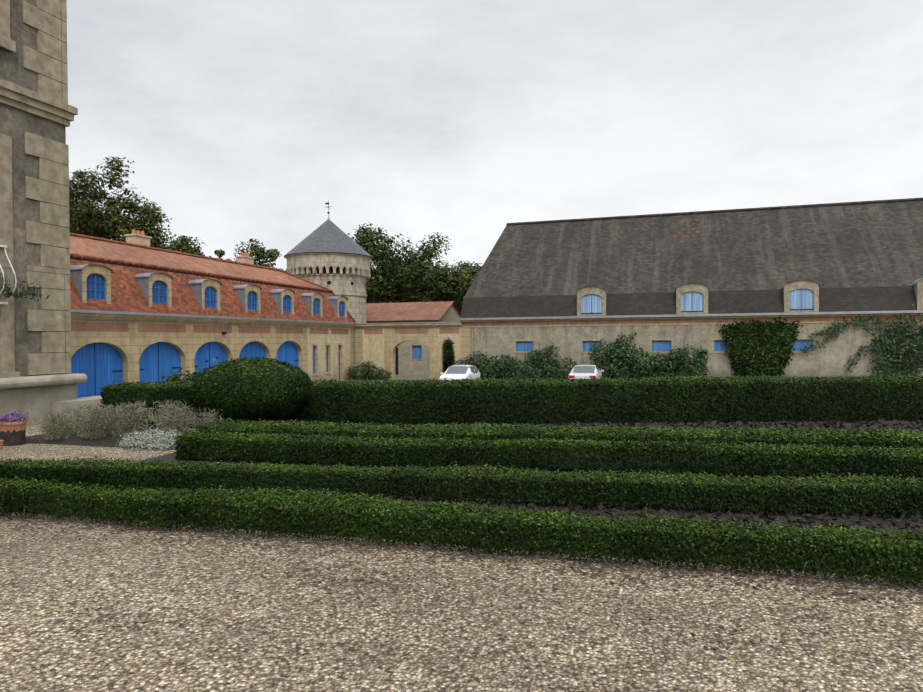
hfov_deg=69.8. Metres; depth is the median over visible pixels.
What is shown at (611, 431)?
low hedge top
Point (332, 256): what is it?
tower
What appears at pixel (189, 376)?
yard shrubs
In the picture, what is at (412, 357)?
outbuilding
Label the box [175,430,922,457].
low hedge top
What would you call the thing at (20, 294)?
sill plant
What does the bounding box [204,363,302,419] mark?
leaves
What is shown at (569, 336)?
building wall
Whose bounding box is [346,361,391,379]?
bush
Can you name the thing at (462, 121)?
sky
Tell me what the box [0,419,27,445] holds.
flower pot
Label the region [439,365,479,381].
white car
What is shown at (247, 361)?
leaves
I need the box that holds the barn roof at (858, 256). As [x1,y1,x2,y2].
[461,197,922,317]
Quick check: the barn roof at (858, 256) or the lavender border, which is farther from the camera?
the barn roof at (858, 256)
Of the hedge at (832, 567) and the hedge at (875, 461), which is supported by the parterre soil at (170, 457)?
the hedge at (875, 461)
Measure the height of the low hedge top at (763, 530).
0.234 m
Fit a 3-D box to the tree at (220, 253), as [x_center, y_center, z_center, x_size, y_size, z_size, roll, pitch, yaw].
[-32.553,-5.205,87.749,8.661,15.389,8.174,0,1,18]
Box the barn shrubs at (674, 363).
[449,339,710,380]
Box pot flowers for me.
[0,411,28,422]
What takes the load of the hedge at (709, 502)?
on the parterre soil at (170, 457)
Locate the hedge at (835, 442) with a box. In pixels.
[196,422,922,454]
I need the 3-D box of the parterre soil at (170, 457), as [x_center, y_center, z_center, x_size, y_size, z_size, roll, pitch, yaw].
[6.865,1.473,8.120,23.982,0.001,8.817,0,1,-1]
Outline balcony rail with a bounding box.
[0,245,16,303]
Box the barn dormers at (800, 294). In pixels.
[576,278,922,315]
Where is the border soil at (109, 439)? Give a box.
[26,429,195,449]
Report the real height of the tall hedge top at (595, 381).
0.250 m
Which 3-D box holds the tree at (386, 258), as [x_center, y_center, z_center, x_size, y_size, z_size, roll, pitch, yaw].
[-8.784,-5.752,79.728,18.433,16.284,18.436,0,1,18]
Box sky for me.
[66,0,922,271]
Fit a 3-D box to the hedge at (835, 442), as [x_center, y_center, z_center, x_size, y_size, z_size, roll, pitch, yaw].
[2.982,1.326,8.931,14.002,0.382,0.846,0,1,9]
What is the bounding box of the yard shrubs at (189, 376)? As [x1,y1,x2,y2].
[161,356,274,382]
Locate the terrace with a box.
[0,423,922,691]
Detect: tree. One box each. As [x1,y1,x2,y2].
[68,157,175,249]
[160,235,210,256]
[214,249,229,259]
[230,238,286,271]
[347,222,460,302]
[367,232,482,310]
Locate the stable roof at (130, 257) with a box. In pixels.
[69,229,355,322]
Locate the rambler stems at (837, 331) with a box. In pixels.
[802,319,883,370]
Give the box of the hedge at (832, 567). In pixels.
[0,479,922,586]
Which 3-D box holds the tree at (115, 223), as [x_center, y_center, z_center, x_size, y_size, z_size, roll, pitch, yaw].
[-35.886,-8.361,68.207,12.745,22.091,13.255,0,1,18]
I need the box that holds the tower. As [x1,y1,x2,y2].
[284,201,372,322]
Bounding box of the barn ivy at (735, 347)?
[717,316,802,377]
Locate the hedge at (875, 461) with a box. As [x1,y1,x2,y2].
[174,434,922,481]
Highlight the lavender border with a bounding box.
[25,399,230,440]
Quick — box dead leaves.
[17,527,885,680]
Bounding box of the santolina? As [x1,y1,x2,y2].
[116,427,181,450]
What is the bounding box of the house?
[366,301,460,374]
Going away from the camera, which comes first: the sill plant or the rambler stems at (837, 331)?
the sill plant
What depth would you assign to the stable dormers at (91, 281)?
35.92 m
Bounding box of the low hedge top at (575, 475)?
[0,456,922,493]
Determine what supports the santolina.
on the border soil at (109, 439)
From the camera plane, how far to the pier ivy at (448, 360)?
50.02 m
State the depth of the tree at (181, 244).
77.77 m
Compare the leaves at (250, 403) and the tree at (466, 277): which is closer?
the leaves at (250, 403)
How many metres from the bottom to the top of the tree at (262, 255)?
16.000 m
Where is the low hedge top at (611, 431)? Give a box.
[196,418,922,443]
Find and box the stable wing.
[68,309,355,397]
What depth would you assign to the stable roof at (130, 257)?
36.64 m
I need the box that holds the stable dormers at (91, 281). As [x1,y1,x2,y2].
[68,264,347,317]
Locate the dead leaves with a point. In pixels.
(750, 669)
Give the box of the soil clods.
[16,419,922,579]
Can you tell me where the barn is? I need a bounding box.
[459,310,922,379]
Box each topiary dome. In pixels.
[187,356,315,422]
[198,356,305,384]
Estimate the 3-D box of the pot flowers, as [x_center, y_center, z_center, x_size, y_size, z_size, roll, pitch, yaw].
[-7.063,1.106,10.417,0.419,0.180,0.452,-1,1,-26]
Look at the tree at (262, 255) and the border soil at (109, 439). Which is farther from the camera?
the tree at (262, 255)
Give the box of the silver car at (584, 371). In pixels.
[568,365,603,379]
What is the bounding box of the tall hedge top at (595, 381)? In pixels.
[98,374,922,389]
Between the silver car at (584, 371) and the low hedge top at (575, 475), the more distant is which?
the silver car at (584, 371)
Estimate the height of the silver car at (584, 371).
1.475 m
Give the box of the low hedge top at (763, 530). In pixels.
[0,477,922,550]
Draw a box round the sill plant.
[0,274,48,301]
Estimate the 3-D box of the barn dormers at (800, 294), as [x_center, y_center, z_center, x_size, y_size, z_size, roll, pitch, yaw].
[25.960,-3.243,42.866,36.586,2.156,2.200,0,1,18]
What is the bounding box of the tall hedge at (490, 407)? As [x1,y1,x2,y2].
[97,380,922,428]
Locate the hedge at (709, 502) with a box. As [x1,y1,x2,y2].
[0,458,922,516]
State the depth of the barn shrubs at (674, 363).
45.36 m
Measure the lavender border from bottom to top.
0.660 m
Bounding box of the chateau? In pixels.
[0,0,103,425]
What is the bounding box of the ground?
[341,375,438,381]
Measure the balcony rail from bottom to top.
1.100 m
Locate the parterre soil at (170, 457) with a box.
[0,421,922,573]
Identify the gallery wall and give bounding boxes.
[354,322,461,379]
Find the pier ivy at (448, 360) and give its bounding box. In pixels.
[441,337,454,372]

